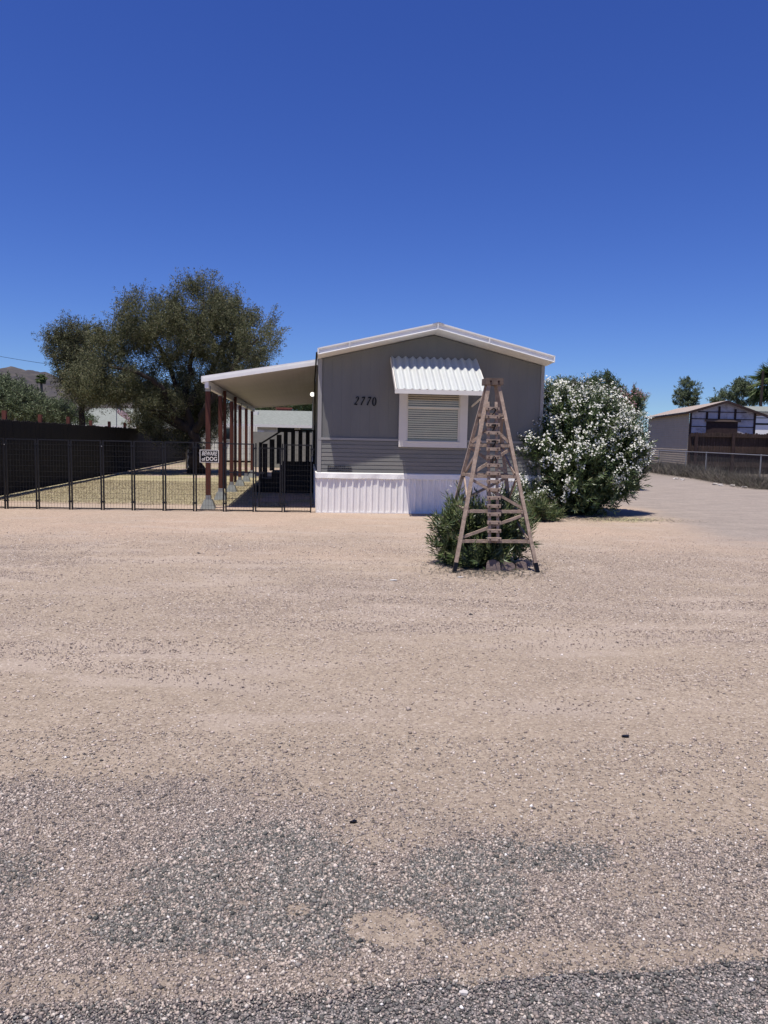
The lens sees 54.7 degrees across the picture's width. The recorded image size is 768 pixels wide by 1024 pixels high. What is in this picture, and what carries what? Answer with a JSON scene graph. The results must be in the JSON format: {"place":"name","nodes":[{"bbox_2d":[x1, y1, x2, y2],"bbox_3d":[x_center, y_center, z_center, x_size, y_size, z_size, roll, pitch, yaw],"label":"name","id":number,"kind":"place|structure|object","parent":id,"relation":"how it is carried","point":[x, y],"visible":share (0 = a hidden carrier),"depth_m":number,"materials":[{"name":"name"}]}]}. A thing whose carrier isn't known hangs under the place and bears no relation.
{"place":"outdoors","nodes":[
{"label":"outdoors","id":0,"kind":"place"},
{"bbox_2d":[71,408,168,428],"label":"neighbour house","id":1,"kind":"structure","parent":0,"point":[103,420],"depth_m":59.28,"materials":[{"name":"grey"}]},
{"bbox_2d":[0,479,305,507],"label":"dry grass","id":2,"kind":"structure","parent":0,"point":[127,485],"depth_m":20.35,"materials":[{"name":"plant"}]},
{"bbox_2d":[191,407,311,454],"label":"neighbour house","id":3,"kind":"structure","parent":0,"point":[279,419],"depth_m":52.95,"materials":[{"name":"grey"}]},
{"bbox_2d":[276,427,295,431],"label":"window","id":4,"kind":"structure","parent":3,"relation":"in","point":[278,429],"depth_m":52.18,"materials":[{"name":"grey glass"}]},
{"bbox_2d":[299,428,311,432],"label":"window","id":5,"kind":"structure","parent":3,"relation":"in","point":[299,428],"depth_m":52.22,"materials":[{"name":"grey glass"}]},
{"bbox_2d":[0,366,542,441],"bbox_3d":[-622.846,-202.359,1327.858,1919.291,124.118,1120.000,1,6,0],"label":"hills","id":6,"kind":"structure","parent":0,"point":[30,376],"depth_m":1312.88,"materials":[{"name":"green plant"}]},
{"bbox_2d":[253,432,311,467],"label":"block wall","id":7,"kind":"structure","parent":0,"point":[258,437],"depth_m":39.84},
{"bbox_2d":[0,453,767,1011],"bbox_3d":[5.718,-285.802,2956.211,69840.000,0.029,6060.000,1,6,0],"label":"ground","id":8,"kind":"structure","parent":0,"point":[726,511],"depth_m":4.88,"materials":[{"name":"beige gravel"}]},
{"bbox_2d":[0,370,65,422],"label":"mesquite tree","id":9,"kind":"object","parent":8,"relation":"on","point":[21,401],"visible":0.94,"depth_m":32.36,"materials":[{"name":"green plant"}]},
{"bbox_2d":[34,374,48,394],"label":"palm tree","id":10,"kind":"object","parent":8,"relation":"on","point":[40,379],"visible":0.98,"depth_m":138.12,"materials":[{"name":"green plant"}]},
{"bbox_2d":[19,384,78,423],"bbox_3d":[-17.243,-4.451,37.694,3.528,4.089,4.431,1,6,0],"label":"mesquite tree","id":11,"kind":"object","parent":8,"relation":"on","point":[65,408],"visible":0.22,"depth_m":37.37,"materials":[{"name":"green plant"}]},
{"bbox_2d":[31,309,98,424],"bbox_3d":[-15.241,-6.058,36.665,3.283,7.610,3.658,5,7,32],"label":"yard tree","id":12,"kind":"object","parent":8,"relation":"on","point":[67,339],"visible":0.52,"depth_m":35.64,"materials":[{"name":"green plant"}]},
{"bbox_2d":[56,394,99,424],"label":"mesquite tree","id":13,"kind":"object","parent":8,"relation":"on","point":[75,420],"visible":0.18,"depth_m":45.61,"materials":[{"name":"green plant"}]},
{"bbox_2d":[0,410,190,495],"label":"board fence","id":14,"kind":"object","parent":8,"relation":"on","point":[149,456],"visible":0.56,"depth_m":23.80,"materials":[{"name":"brown wood"}]},
{"bbox_2d":[0,438,314,512],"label":"kennel fence","id":15,"kind":"object","parent":8,"relation":"on","point":[70,500],"visible":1,"depth_m":15.73,"materials":[{"name":"black metal"}]},
{"bbox_2d":[200,450,218,462],"bbox_3d":[-3.706,-1.184,15.748,0.400,0.270,0.012,1,6,-4],"label":"warning sign","id":16,"kind":"object","parent":15,"relation":"attached to","point":[209,456],"visible":1,"depth_m":15.74,"materials":[{"name":"black paint"}]},
{"bbox_2d":[55,265,291,473],"bbox_3d":[-8.630,-5.715,31.763,9.706,8.792,8.720,1,6,0],"label":"yard tree","id":17,"kind":"object","parent":8,"relation":"on","point":[190,336],"visible":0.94,"depth_m":29.68,"materials":[{"name":"green plant"}]},
{"bbox_2d":[200,495,215,508],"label":"pier block","id":18,"kind":"structure","parent":8,"relation":"on","point":[211,504],"depth_m":16.42,"materials":[{"name":"grey concrete"}]},
{"bbox_2d":[214,488,224,499],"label":"pier block","id":19,"kind":"structure","parent":8,"relation":"on","point":[219,494],"depth_m":18.77,"materials":[{"name":"grey concrete"}]},
{"bbox_2d":[200,426,263,460],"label":"ribbed building","id":20,"kind":"structure","parent":8,"relation":"on","point":[215,446],"depth_m":46.83,"materials":[{"name":"white metal"}]},
{"bbox_2d":[226,427,229,440],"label":"window","id":21,"kind":"structure","parent":20,"relation":"in","point":[227,428],"depth_m":46.73,"materials":[{"name":"grey glass"}]},
{"bbox_2d":[227,482,237,491],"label":"pier block","id":22,"kind":"structure","parent":8,"relation":"on","point":[234,488],"depth_m":21.55,"materials":[{"name":"grey concrete"}]},
{"bbox_2d":[235,477,244,485],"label":"pier block","id":23,"kind":"structure","parent":8,"relation":"on","point":[240,482],"depth_m":24.22,"materials":[{"name":"grey concrete"}]},
{"bbox_2d":[242,473,250,481],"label":"pier block","id":24,"kind":"structure","parent":8,"relation":"on","point":[246,478],"depth_m":26.70,"materials":[{"name":"grey concrete"}]},
{"bbox_2d":[248,470,254,477],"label":"pier block","id":25,"kind":"structure","parent":8,"relation":"on","point":[250,475],"depth_m":29.46,"materials":[{"name":"grey concrete"}]},
{"bbox_2d":[255,407,269,409],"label":"distant tree","id":26,"kind":"object","parent":8,"relation":"on","point":[266,408],"visible":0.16,"depth_m":67.41,"materials":[{"name":"green plant"}]},
{"bbox_2d":[268,406,288,410],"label":"distant tree","id":27,"kind":"object","parent":8,"relation":"on","point":[272,408],"visible":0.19,"depth_m":64.07,"materials":[{"name":"green plant"}]},
{"bbox_2d":[254,429,314,492],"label":"porch steps","id":28,"kind":"structure","parent":8,"relation":"on","point":[299,479],"depth_m":21.46,"materials":[{"name":"black wood"}]},
{"bbox_2d":[287,404,311,410],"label":"distant tree","id":29,"kind":"object","parent":8,"relation":"on","point":[306,407],"visible":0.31,"depth_m":59.92,"materials":[{"name":"green plant"}]},
{"bbox_2d":[310,322,554,513],"bbox_3d":[0.060,-2.865,25.065,5.142,4.052,20.357,1,6,-6],"label":"mobile home","id":30,"kind":"object","parent":8,"relation":"on","point":[394,414],"visible":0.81,"depth_m":16.06,"materials":[{"name":"grey"}]},
{"bbox_2d":[201,359,317,494],"bbox_3d":[-3.458,-2.533,23.356,2.490,3.063,14.480,1,6,-6],"label":"patio cover","id":31,"kind":"object","parent":30,"relation":"attached to","point":[287,384],"visible":0.97,"depth_m":19.31,"materials":[{"name":"white metal"}]},
{"bbox_2d":[398,389,467,447],"bbox_3d":[1.070,-2.064,16.091,1.500,1.325,0.087,1,6,-6],"label":"window","id":32,"kind":"structure","parent":30,"relation":"in","point":[421,416],"depth_m":16.11,"materials":[{"name":"white paint"}]},
{"bbox_2d":[422,480,540,571],"bbox_3d":[1.287,0.139,9.714,1.638,1.126,1.388,1,6,0],"label":"oleander","id":33,"kind":"object","parent":8,"relation":"on","point":[474,554],"visible":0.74,"depth_m":9.53,"materials":[{"name":"green plant"}]},
{"bbox_2d":[440,378,539,572],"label":"display tower","id":34,"kind":"structure","parent":8,"relation":"on","point":[484,408],"depth_m":9.26,"materials":[{"name":"brown wood"}]},
{"bbox_2d":[486,560,499,571],"bbox_3d":[1.361,0.666,9.261,0.170,0.146,0.070,2,-2,6],"label":"edging stone","id":35,"kind":"object","parent":8,"relation":"on","point":[493,565],"visible":0.98,"depth_m":9.23,"materials":[{"name":"grey stone"}]},
{"bbox_2d":[500,561,514,570],"bbox_3d":[1.538,0.679,9.282,0.190,0.124,0.070,1,-2,0],"label":"edging stone","id":36,"kind":"object","parent":8,"relation":"on","point":[507,566],"visible":0.76,"depth_m":9.25,"materials":[{"name":"grey stone"}]},
{"bbox_2d":[515,561,527,568],"bbox_3d":[1.750,0.676,9.452,0.150,0.104,0.070,1,-2,-6],"label":"edging stone","id":37,"kind":"object","parent":8,"relation":"on","point":[521,564],"visible":0.9,"depth_m":9.42,"materials":[{"name":"grey stone"}]},
{"bbox_2d":[519,486,566,521],"bbox_3d":[3.193,-0.178,15.258,1.232,0.759,0.915,-3,7,-33],"label":"oleander","id":38,"kind":"object","parent":8,"relation":"on","point":[548,512],"visible":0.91,"depth_m":15.17,"materials":[{"name":"green plant"}]},
{"bbox_2d":[409,516,713,582],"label":"leaf litter","id":39,"kind":"object","parent":8,"relation":"on","point":[477,571],"visible":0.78,"depth_m":9.24,"materials":[{"name":"brown plant"}]},
{"bbox_2d":[510,374,658,516],"bbox_3d":[4.413,-1.553,16.938,3.821,3.218,2.903,-2,6,-27],"label":"oleander","id":40,"kind":"object","parent":8,"relation":"on","point":[594,460],"visible":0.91,"depth_m":16.38,"materials":[{"name":"green plant"}]},
{"bbox_2d":[574,368,628,407],"bbox_3d":[8.464,-3.421,29.812,2.695,4.585,2.670,1,6,0],"label":"distant tree","id":41,"kind":"object","parent":8,"relation":"on","point":[606,375],"visible":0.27,"depth_m":29.14,"materials":[{"name":"green plant"}]},
{"bbox_2d":[567,516,680,523],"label":"fallen petals","id":42,"kind":"object","parent":8,"relation":"on","point":[625,519],"visible":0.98,"depth_m":15.87,"materials":[{"name":"white plant"}]},
{"bbox_2d":[605,381,651,490],"bbox_3d":[8.337,-2.639,25.845,1.645,3.788,2.041,1,6,0],"label":"oleander","id":43,"kind":"object","parent":8,"relation":"on","point":[637,398],"visible":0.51,"depth_m":25.32,"materials":[{"name":"green plant"}]},
{"bbox_2d":[672,376,704,454],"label":"distant tree","id":44,"kind":"object","parent":8,"relation":"on","point":[689,396],"visible":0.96,"depth_m":83.42,"materials":[{"name":"green plant"}]},
{"bbox_2d":[644,459,767,489],"bbox_3d":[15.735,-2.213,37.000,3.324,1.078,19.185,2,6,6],"label":"dry weeds","id":45,"kind":"object","parent":8,"relation":"on","point":[749,480],"visible":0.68,"depth_m":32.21,"materials":[{"name":"plant"}]},
{"bbox_2d":[645,400,767,469],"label":"storage shed","id":46,"kind":"structure","parent":8,"relation":"on","point":[671,430],"depth_m":46.73,"materials":[{"name":"beige metal"}]},
{"bbox_2d":[705,419,740,439],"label":"door","id":47,"kind":"structure","parent":46,"relation":"in","point":[712,426],"depth_m":46.57,"materials":[{"name":"brown wood"}]},
{"bbox_2d":[658,450,767,477],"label":"chain link fence","id":48,"kind":"object","parent":8,"relation":"on","point":[760,470],"visible":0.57,"depth_m":35.42,"materials":[{"name":"metal"}]},
{"bbox_2d":[689,432,767,473],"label":"wire fence","id":49,"kind":"object","parent":8,"relation":"on","point":[748,443],"visible":0.7,"depth_m":42.80,"materials":[{"name":"metal"}]},
{"bbox_2d":[705,376,757,405],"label":"distant tree","id":50,"kind":"object","parent":8,"relation":"on","point":[737,391],"visible":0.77,"depth_m":78.47,"materials":[{"name":"green plant"}]},
{"bbox_2d":[745,406,767,433],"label":"trailer home","id":51,"kind":"object","parent":8,"relation":"on","point":[761,425],"depth_m":61.58,"materials":[{"name":"white paint"}]},
{"bbox_2d":[745,361,767,405],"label":"palm tree","id":52,"kind":"object","parent":8,"relation":"on","point":[755,394],"visible":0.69,"depth_m":69.00,"materials":[{"name":"green plant"}]},
{"bbox_2d":[759,371,764,405],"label":"utility pole","id":53,"kind":"object","parent":8,"relation":"on","point":[761,390],"visible":0.35,"depth_m":66.11,"materials":[{"name":"brown wood"}]},
{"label":"flagpole","id":54,"kind":"object","parent":8,"relation":"on","visible":0},
{"bbox_2d":[117,405,129,421],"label":"flag","id":55,"kind":"object","parent":54,"relation":"attached to","point":[122,414],"visible":0.38,"depth_m":49.62,"materials":[{"name":"fabric"}]},
{"bbox_2d":[0,728,767,1023],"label":"gravel","id":56,"kind":"structure","parent":0,"point":[242,974],"depth_m":2.60,"materials":[{"name":"grey gravel"}]},
{"bbox_2d":[0,960,767,1023],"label":"road","id":57,"kind":"structure","parent":0,"point":[602,982],"depth_m":2.10,"materials":[{"name":"grey asphalt"}]},
{"bbox_2d":[459,990,467,995],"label":"litter","id":58,"kind":"object","parent":57,"relation":"on","point":[463,992],"visible":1,"depth_m":2.13,"materials":[{"name":"white paper"}]},
{"bbox_2d":[0,0,767,441],"label":"sky","id":59,"kind":"structure","parent":0,"point":[583,184],"materials":[{"name":"blue"}]},
{"bbox_2d":[545,374,577,396],"bbox_3d":[7.618,-3.621,31.703,1.919,4.581,1.993,6,7,39],"label":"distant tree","id":60,"kind":"object","parent":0,"point":[571,382],"visible":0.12,"depth_m":31.20,"materials":[{"name":"plant"}]},
{"bbox_2d":[562,375,601,399],"bbox_3d":[7.416,-3.088,27.816,1.672,4.257,0.623,1,6,0],"label":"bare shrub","id":61,"kind":"object","parent":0,"point":[582,383],"visible":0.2,"depth_m":27.66,"materials":[{"name":"plant"}]}
]}

